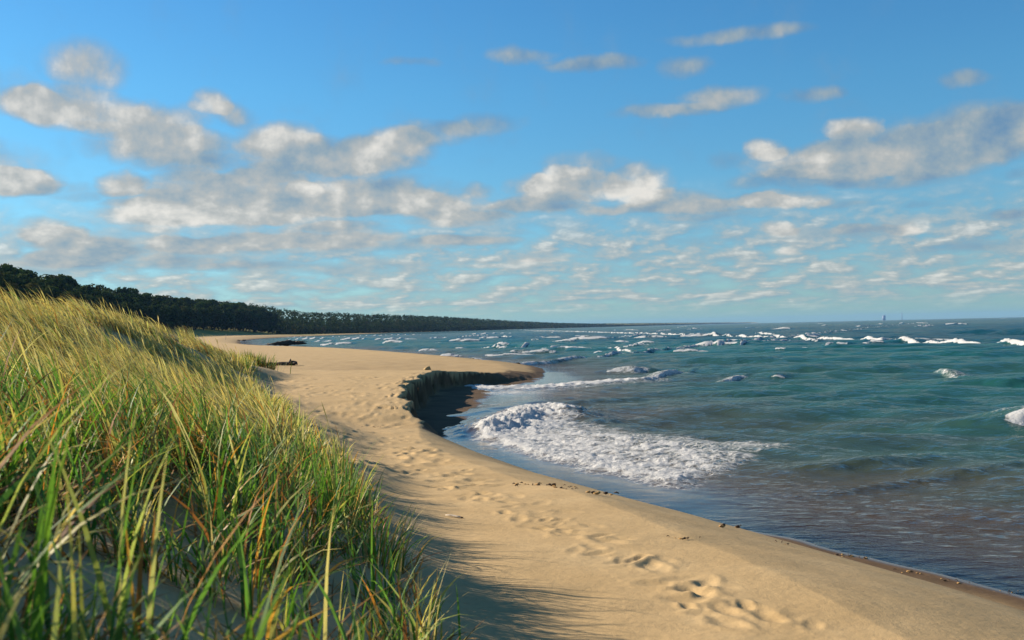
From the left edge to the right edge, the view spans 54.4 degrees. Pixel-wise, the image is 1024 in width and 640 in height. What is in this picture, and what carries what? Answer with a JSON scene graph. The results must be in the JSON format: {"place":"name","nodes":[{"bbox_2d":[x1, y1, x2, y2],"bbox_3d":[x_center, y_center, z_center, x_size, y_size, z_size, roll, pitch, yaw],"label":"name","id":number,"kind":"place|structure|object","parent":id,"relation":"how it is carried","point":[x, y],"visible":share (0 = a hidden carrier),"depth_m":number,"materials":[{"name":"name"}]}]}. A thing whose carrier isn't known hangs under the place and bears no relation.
{"place":"outdoors","nodes":[
{"label":"outdoors","id":0,"kind":"place"},
{"bbox_2d":[0,313,1023,639],"bbox_3d":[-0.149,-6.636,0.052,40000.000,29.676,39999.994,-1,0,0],"label":"ground","id":1,"kind":"structure","parent":0,"point":[526,559],"depth_m":8.62,"materials":[{"name":"beige sand"}]},
{"bbox_2d":[0,271,6,283],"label":"broadleaf tree","id":2,"kind":"object","parent":1,"relation":"on","point":[1,274],"visible":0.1,"depth_m":418.84,"materials":[{"name":"green plant"}]},
{"bbox_2d":[0,278,8,287],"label":"broadleaf tree","id":3,"kind":"object","parent":1,"relation":"on","point":[4,283],"visible":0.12,"depth_m":388.52,"materials":[{"name":"green plant"}]},
{"bbox_2d":[0,263,14,275],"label":"broadleaf tree","id":4,"kind":"object","parent":1,"relation":"on","point":[5,267],"visible":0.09,"depth_m":488.56,"materials":[{"name":"green plant"}]},
{"bbox_2d":[0,286,18,306],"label":"broadleaf tree","id":5,"kind":"object","parent":1,"relation":"on","point":[5,288],"visible":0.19,"depth_m":381.21,"materials":[{"name":"green plant"}]},
{"bbox_2d":[4,271,26,285],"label":"broadleaf tree","id":6,"kind":"object","parent":1,"relation":"on","point":[15,279],"visible":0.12,"depth_m":442.70,"materials":[{"name":"green plant"}]},
{"bbox_2d":[3,282,27,302],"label":"broadleaf tree","id":7,"kind":"object","parent":1,"relation":"on","point":[14,285],"visible":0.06,"depth_m":401.38,"materials":[{"name":"green plant"}]},
{"bbox_2d":[14,267,24,274],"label":"broadleaf tree","id":8,"kind":"object","parent":1,"relation":"on","point":[17,271],"visible":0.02,"depth_m":504.71,"materials":[{"name":"green plant"}]},
{"bbox_2d":[12,273,32,285],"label":"broadleaf tree","id":9,"kind":"object","parent":1,"relation":"on","point":[24,278],"visible":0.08,"depth_m":452.23,"materials":[{"name":"green plant"}]},
{"bbox_2d":[18,283,45,303],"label":"broadleaf tree","id":10,"kind":"object","parent":1,"relation":"on","point":[25,288],"visible":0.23,"depth_m":413.33,"materials":[{"name":"green plant"}]},
{"bbox_2d":[22,269,43,282],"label":"broadleaf tree","id":11,"kind":"object","parent":1,"relation":"on","point":[30,273],"visible":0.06,"depth_m":523.02,"materials":[{"name":"green plant"}]},
{"bbox_2d":[31,277,45,288],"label":"broadleaf tree","id":12,"kind":"object","parent":1,"relation":"on","point":[40,283],"visible":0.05,"depth_m":476.26,"materials":[{"name":"green plant"}]},
{"bbox_2d":[32,287,49,309],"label":"broadleaf tree","id":13,"kind":"object","parent":1,"relation":"on","point":[45,292],"visible":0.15,"depth_m":430.71,"materials":[{"name":"green plant"}]},
{"bbox_2d":[41,289,59,309],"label":"broadleaf tree","id":14,"kind":"object","parent":1,"relation":"on","point":[50,297],"visible":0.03,"depth_m":441.00,"materials":[{"name":"green plant"}]},
{"bbox_2d":[46,274,61,282],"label":"broadleaf tree","id":15,"kind":"object","parent":1,"relation":"on","point":[54,277],"visible":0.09,"depth_m":569.64,"materials":[{"name":"green plant"}]},
{"bbox_2d":[43,277,65,291],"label":"broadleaf tree","id":16,"kind":"object","parent":1,"relation":"on","point":[54,283],"visible":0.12,"depth_m":488.08,"materials":[{"name":"green plant"}]},
{"bbox_2d":[45,285,64,306],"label":"broadleaf tree","id":17,"kind":"object","parent":1,"relation":"on","point":[56,293],"visible":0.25,"depth_m":465.89,"materials":[{"name":"green plant"}]},
{"bbox_2d":[39,274,78,289],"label":"broadleaf tree","id":18,"kind":"object","parent":1,"relation":"on","point":[43,278],"visible":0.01,"depth_m":557.42,"materials":[{"name":"green plant"}]},
{"bbox_2d":[58,274,76,287],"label":"broadleaf tree","id":19,"kind":"object","parent":1,"relation":"on","point":[69,280],"visible":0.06,"depth_m":590.05,"materials":[{"name":"green plant"}]},
{"bbox_2d":[61,291,81,309],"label":"broadleaf tree","id":20,"kind":"object","parent":1,"relation":"on","point":[77,295],"visible":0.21,"depth_m":473.66,"materials":[{"name":"green plant"}]},
{"bbox_2d":[76,289,86,294],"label":"broadleaf tree","id":21,"kind":"object","parent":1,"relation":"on","point":[82,292],"visible":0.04,"depth_m":546.73,"materials":[{"name":"green plant"}]},
{"bbox_2d":[80,298,97,311],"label":"broadleaf tree","id":22,"kind":"object","parent":1,"relation":"on","point":[88,303],"visible":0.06,"depth_m":508.52,"materials":[{"name":"green plant"}]},
{"bbox_2d":[80,294,100,312],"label":"broadleaf tree","id":23,"kind":"object","parent":1,"relation":"on","point":[89,298],"visible":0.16,"depth_m":510.29,"materials":[{"name":"green plant"}]},
{"bbox_2d":[81,283,99,289],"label":"broadleaf tree","id":24,"kind":"object","parent":1,"relation":"on","point":[88,287],"visible":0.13,"depth_m":644.09,"materials":[{"name":"green plant"}]},
{"bbox_2d":[83,294,102,308],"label":"broadleaf tree","id":25,"kind":"object","parent":1,"relation":"on","point":[97,302],"visible":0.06,"depth_m":519.44,"materials":[{"name":"green plant"}]},
{"bbox_2d":[86,290,101,296],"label":"broadleaf tree","id":26,"kind":"object","parent":1,"relation":"on","point":[93,293],"visible":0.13,"depth_m":578.73,"materials":[{"name":"green plant"}]},
{"bbox_2d":[86,288,103,295],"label":"broadleaf tree","id":27,"kind":"object","parent":1,"relation":"on","point":[95,290],"visible":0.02,"depth_m":594.60,"materials":[{"name":"green plant"}]},
{"bbox_2d":[94,296,112,312],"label":"broadleaf tree","id":28,"kind":"object","parent":1,"relation":"on","point":[100,298],"visible":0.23,"depth_m":537.05,"materials":[{"name":"green plant"}]},
{"bbox_2d":[95,284,111,292],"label":"broadleaf tree","id":29,"kind":"object","parent":1,"relation":"on","point":[100,286],"visible":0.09,"depth_m":739.05,"materials":[{"name":"green plant"}]},
{"bbox_2d":[101,291,118,307],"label":"broadleaf tree","id":30,"kind":"object","parent":1,"relation":"on","point":[113,297],"visible":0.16,"depth_m":619.02,"materials":[{"name":"green plant"}]},
{"bbox_2d":[107,300,118,307],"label":"broadleaf tree","id":31,"kind":"object","parent":1,"relation":"on","point":[114,303],"visible":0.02,"depth_m":584.06,"materials":[{"name":"green plant"}]},
{"bbox_2d":[114,295,126,303],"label":"broadleaf tree","id":32,"kind":"object","parent":1,"relation":"on","point":[120,299],"visible":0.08,"depth_m":631.00,"materials":[{"name":"green plant"}]},
{"bbox_2d":[113,286,131,294],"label":"broadleaf tree","id":33,"kind":"object","parent":1,"relation":"on","point":[121,290],"visible":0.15,"depth_m":703.60,"materials":[{"name":"green plant"}]},
{"bbox_2d":[119,302,142,322],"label":"broadleaf tree","id":34,"kind":"object","parent":1,"relation":"on","point":[127,306],"visible":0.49,"depth_m":592.04,"materials":[{"name":"green plant"}]},
{"bbox_2d":[127,287,137,294],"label":"broadleaf tree","id":35,"kind":"object","parent":1,"relation":"on","point":[133,291],"visible":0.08,"depth_m":819.62,"materials":[{"name":"green plant"}]},
{"bbox_2d":[133,302,148,322],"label":"broadleaf tree","id":36,"kind":"object","parent":1,"relation":"on","point":[139,306],"visible":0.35,"depth_m":639.36,"materials":[{"name":"green plant"}]},
{"bbox_2d":[134,295,148,308],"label":"broadleaf tree","id":37,"kind":"object","parent":1,"relation":"on","point":[144,298],"visible":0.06,"depth_m":702.53,"materials":[{"name":"green plant"}]},
{"bbox_2d":[142,306,147,318],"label":"broadleaf tree","id":38,"kind":"object","parent":1,"relation":"on","point":[145,313],"visible":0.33,"depth_m":645.23,"materials":[{"name":"green plant"}]},
{"bbox_2d":[142,292,153,304],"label":"broadleaf tree","id":39,"kind":"object","parent":1,"relation":"on","point":[147,296],"visible":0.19,"depth_m":783.08,"materials":[{"name":"green plant"}]},
{"bbox_2d":[147,307,160,327],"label":"broadleaf tree","id":40,"kind":"object","parent":1,"relation":"on","point":[150,311],"visible":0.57,"depth_m":665.38,"materials":[{"name":"green plant"}]},
{"bbox_2d":[146,305,161,320],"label":"broadleaf tree","id":41,"kind":"object","parent":1,"relation":"on","point":[157,311],"visible":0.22,"depth_m":677.79,"materials":[{"name":"green plant"}]},
{"bbox_2d":[151,295,164,302],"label":"broadleaf tree","id":42,"kind":"object","parent":1,"relation":"on","point":[157,297],"visible":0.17,"depth_m":809.52,"materials":[{"name":"green plant"}]},
{"bbox_2d":[155,304,168,327],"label":"broadleaf tree","id":43,"kind":"object","parent":1,"relation":"on","point":[162,319],"visible":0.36,"depth_m":691.34,"materials":[{"name":"green plant"}]},
{"bbox_2d":[161,300,172,306],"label":"broadleaf tree","id":44,"kind":"object","parent":1,"relation":"on","point":[166,302],"visible":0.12,"depth_m":765.05,"materials":[{"name":"green plant"}]},
{"bbox_2d":[161,295,172,301],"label":"broadleaf tree","id":45,"kind":"object","parent":1,"relation":"on","point":[165,297],"visible":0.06,"depth_m":831.35,"materials":[{"name":"green plant"}]},
{"bbox_2d":[162,306,172,326],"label":"broadleaf tree","id":46,"kind":"object","parent":1,"relation":"on","point":[167,314],"visible":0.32,"depth_m":711.66,"materials":[{"name":"green plant"}]},
{"bbox_2d":[169,305,182,328],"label":"broadleaf tree","id":47,"kind":"object","parent":1,"relation":"on","point":[174,313],"visible":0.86,"depth_m":735.37,"materials":[{"name":"green plant"}]},
{"bbox_2d":[175,308,186,328],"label":"broadleaf tree","id":48,"kind":"object","parent":1,"relation":"on","point":[181,323],"visible":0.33,"depth_m":758.36,"materials":[{"name":"green plant"}]},
{"bbox_2d":[182,297,192,306],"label":"broadleaf tree","id":49,"kind":"object","parent":1,"relation":"on","point":[186,299],"visible":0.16,"depth_m":909.63,"materials":[{"name":"green plant"}]},
{"bbox_2d":[179,305,197,329],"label":"broadleaf tree","id":50,"kind":"object","parent":1,"relation":"on","point":[189,314],"visible":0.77,"depth_m":767.95,"materials":[{"name":"green plant"}]},
{"bbox_2d":[191,309,200,329],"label":"broadleaf tree","id":51,"kind":"object","parent":1,"relation":"on","point":[197,317],"visible":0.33,"depth_m":789.25,"materials":[{"name":"green plant"}]},
{"bbox_2d":[191,308,202,329],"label":"broadleaf tree","id":52,"kind":"object","parent":1,"relation":"on","point":[199,309],"visible":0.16,"depth_m":802.48,"materials":[{"name":"green plant"}]},
{"bbox_2d":[191,306,202,327],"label":"broadleaf tree","id":53,"kind":"object","parent":1,"relation":"on","point":[192,307],"visible":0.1,"depth_m":813.73,"materials":[{"name":"green plant"}]},
{"bbox_2d":[194,302,204,328],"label":"broadleaf tree","id":54,"kind":"object","parent":1,"relation":"on","point":[200,304],"visible":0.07,"depth_m":857.50,"materials":[{"name":"green plant"}]},
{"bbox_2d":[193,301,212,307],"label":"broadleaf tree","id":55,"kind":"object","parent":1,"relation":"on","point":[207,304],"visible":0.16,"depth_m":893.83,"materials":[{"name":"green plant"}]},
{"bbox_2d":[201,308,212,329],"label":"broadleaf tree","id":56,"kind":"object","parent":1,"relation":"on","point":[205,313],"visible":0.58,"depth_m":834.27,"materials":[{"name":"green plant"}]},
{"bbox_2d":[208,299,218,305],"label":"broadleaf tree","id":57,"kind":"object","parent":1,"relation":"on","point":[215,302],"visible":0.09,"depth_m":993.67,"materials":[{"name":"green plant"}]},
{"bbox_2d":[207,306,223,329],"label":"broadleaf tree","id":58,"kind":"object","parent":1,"relation":"on","point":[216,313],"visible":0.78,"depth_m":865.48,"materials":[{"name":"green plant"}]},
{"bbox_2d":[208,312,227,329],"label":"broadleaf tree","id":59,"kind":"object","parent":1,"relation":"on","point":[226,317],"visible":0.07,"depth_m":885.04,"materials":[{"name":"green plant"}]},
{"bbox_2d":[218,307,231,330],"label":"broadleaf tree","id":60,"kind":"object","parent":1,"relation":"on","point":[227,323],"visible":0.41,"depth_m":894.35,"materials":[{"name":"green plant"}]},
{"bbox_2d":[225,315,235,329],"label":"broadleaf tree","id":61,"kind":"object","parent":1,"relation":"on","point":[232,318],"visible":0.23,"depth_m":920.79,"materials":[{"name":"green plant"}]},
{"bbox_2d":[226,307,236,330],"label":"broadleaf tree","id":62,"kind":"object","parent":1,"relation":"on","point":[230,309],"visible":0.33,"depth_m":935.93,"materials":[{"name":"green plant"}]},
{"bbox_2d":[229,302,239,329],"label":"broadleaf tree","id":63,"kind":"object","parent":1,"relation":"on","point":[235,306],"visible":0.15,"depth_m":1003.88,"materials":[{"name":"green plant"}]},
{"bbox_2d":[234,309,245,330],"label":"broadleaf tree","id":64,"kind":"object","parent":1,"relation":"on","point":[238,315],"visible":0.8,"depth_m":958.84,"materials":[{"name":"green plant"}]},
{"bbox_2d":[0,282,485,639],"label":"beach grass","id":65,"kind":"structure","parent":1,"relation":"on","point":[140,414],"depth_m":5.56,"materials":[{"name":"green plant"}]},
{"bbox_2d":[242,309,253,331],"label":"broadleaf tree","id":66,"kind":"object","parent":1,"relation":"on","point":[248,314],"visible":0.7,"depth_m":978.78,"materials":[{"name":"green plant"}]},
{"bbox_2d":[244,314,261,331],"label":"broadleaf tree","id":67,"kind":"object","parent":1,"relation":"on","point":[257,318],"visible":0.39,"depth_m":989.95,"materials":[{"name":"green plant"}]},
{"bbox_2d":[248,309,259,331],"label":"broadleaf tree","id":68,"kind":"object","parent":1,"relation":"on","point":[255,325],"visible":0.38,"depth_m":1005.14,"materials":[{"name":"green plant"}]},
{"bbox_2d":[231,348,291,373],"bbox_3d":[-13.158,2.083,50.651,4.612,1.514,3.686,-2,-1,34],"label":"grass tussock","id":69,"kind":"object","parent":1,"relation":"on","point":[260,363],"depth_m":50.16,"materials":[{"name":"green plant"}]},
{"bbox_2d":[257,312,266,332],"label":"broadleaf tree","id":70,"kind":"object","parent":1,"relation":"on","point":[263,319],"visible":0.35,"depth_m":1048.15,"materials":[{"name":"green plant"}]},
{"bbox_2d":[258,310,268,332],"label":"broadleaf tree","id":71,"kind":"object","parent":1,"relation":"on","point":[265,315],"visible":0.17,"depth_m":1081.72,"materials":[{"name":"green plant"}]},
{"bbox_2d":[264,311,275,332],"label":"broadleaf tree","id":72,"kind":"object","parent":1,"relation":"on","point":[270,315],"visible":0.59,"depth_m":1100.60,"materials":[{"name":"green plant"}]},
{"bbox_2d":[268,311,277,333],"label":"broadleaf tree","id":73,"kind":"object","parent":1,"relation":"on","point":[274,317],"visible":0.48,"depth_m":1114.53,"materials":[{"name":"green plant"}]},
{"bbox_2d":[266,359,297,365],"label":"driftwood log","id":74,"kind":"object","parent":1,"relation":"on","point":[289,363],"visible":0.55,"depth_m":78.92,"materials":[{"name":"wood"}]},
{"bbox_2d":[266,340,307,345],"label":"stranded tree","id":75,"kind":"object","parent":1,"relation":"on","point":[286,343],"visible":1,"depth_m":251.61,"materials":[{"name":"wood"}]},
{"bbox_2d":[293,426,387,538],"bbox_3d":[-1.414,1.215,7.578,1.026,0.934,0.978,-2,-1,38],"label":"grass tussock","id":76,"kind":"object","parent":1,"relation":"on","point":[330,484],"depth_m":7.67,"materials":[{"name":"green plant"}]},
{"bbox_2d":[319,498,441,574],"bbox_3d":[-1.014,1.502,6.950,1.165,0.688,0.974,-1,-1,-40],"label":"grass tussock","id":77,"kind":"object","parent":1,"relation":"on","point":[382,547],"depth_m":6.98,"materials":[{"name":"green plant"}]},
{"bbox_2d":[445,514,462,517],"bbox_3d":[-0.596,2.027,10.297,0.241,0.026,0.026,-2,-1,41],"label":"driftwood twig","id":78,"kind":"object","parent":1,"relation":"on","point":[453,515],"visible":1,"depth_m":10.29,"materials":[{"name":"beige wood"}]},
{"bbox_2d":[209,299,735,333],"bbox_3d":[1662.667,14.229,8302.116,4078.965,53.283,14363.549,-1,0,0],"label":"distant wood","id":79,"kind":"object","parent":1,"relation":"on","point":[301,324],"visible":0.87,"depth_m":1791.42,"materials":[{"name":"green plant"}]},
{"bbox_2d":[512,482,555,486],"bbox_3d":[0.293,2.162,13.098,0.591,0.042,0.252,-1,0,6],"label":"wrack clump","id":80,"kind":"object","parent":1,"relation":"on","point":[553,484],"visible":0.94,"depth_m":13.03,"materials":[{"name":"brown plant"}]},
{"bbox_2d":[586,491,618,494],"bbox_3d":[0.851,2.077,11.995,0.885,0.043,0.220,-1,-1,17],"label":"wrack clump","id":81,"kind":"object","parent":1,"relation":"on","point":[597,492],"visible":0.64,"depth_m":11.94,"materials":[{"name":"brown plant"}]},
{"bbox_2d":[719,523,740,527],"bbox_3d":[2.156,2.261,10.950,0.690,0.040,0.215,-2,-1,25],"label":"wrack clump","id":82,"kind":"object","parent":1,"relation":"on","point":[724,525],"visible":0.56,"depth_m":10.89,"materials":[{"name":"brown plant"}]},
{"bbox_2d":[835,554,866,558],"bbox_3d":[4.561,3.194,13.491,0.489,0.040,0.221,-1,0,16],"label":"wrack clump","id":83,"kind":"object","parent":1,"relation":"on","point":[850,555],"visible":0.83,"depth_m":13.45,"materials":[{"name":"brown plant"}]},
{"bbox_2d":[0,0,1023,323],"label":"sky","id":84,"kind":"structure","parent":0,"point":[555,161],"materials":[{"name":"blue"}]},
{"bbox_2d":[240,317,1023,595],"bbox_3d":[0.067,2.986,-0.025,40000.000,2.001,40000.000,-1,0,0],"label":"water","id":85,"kind":"structure","parent":0,"point":[912,427],"depth_m":34.70,"materials":[{"name":"teal liquid"}]}
]}

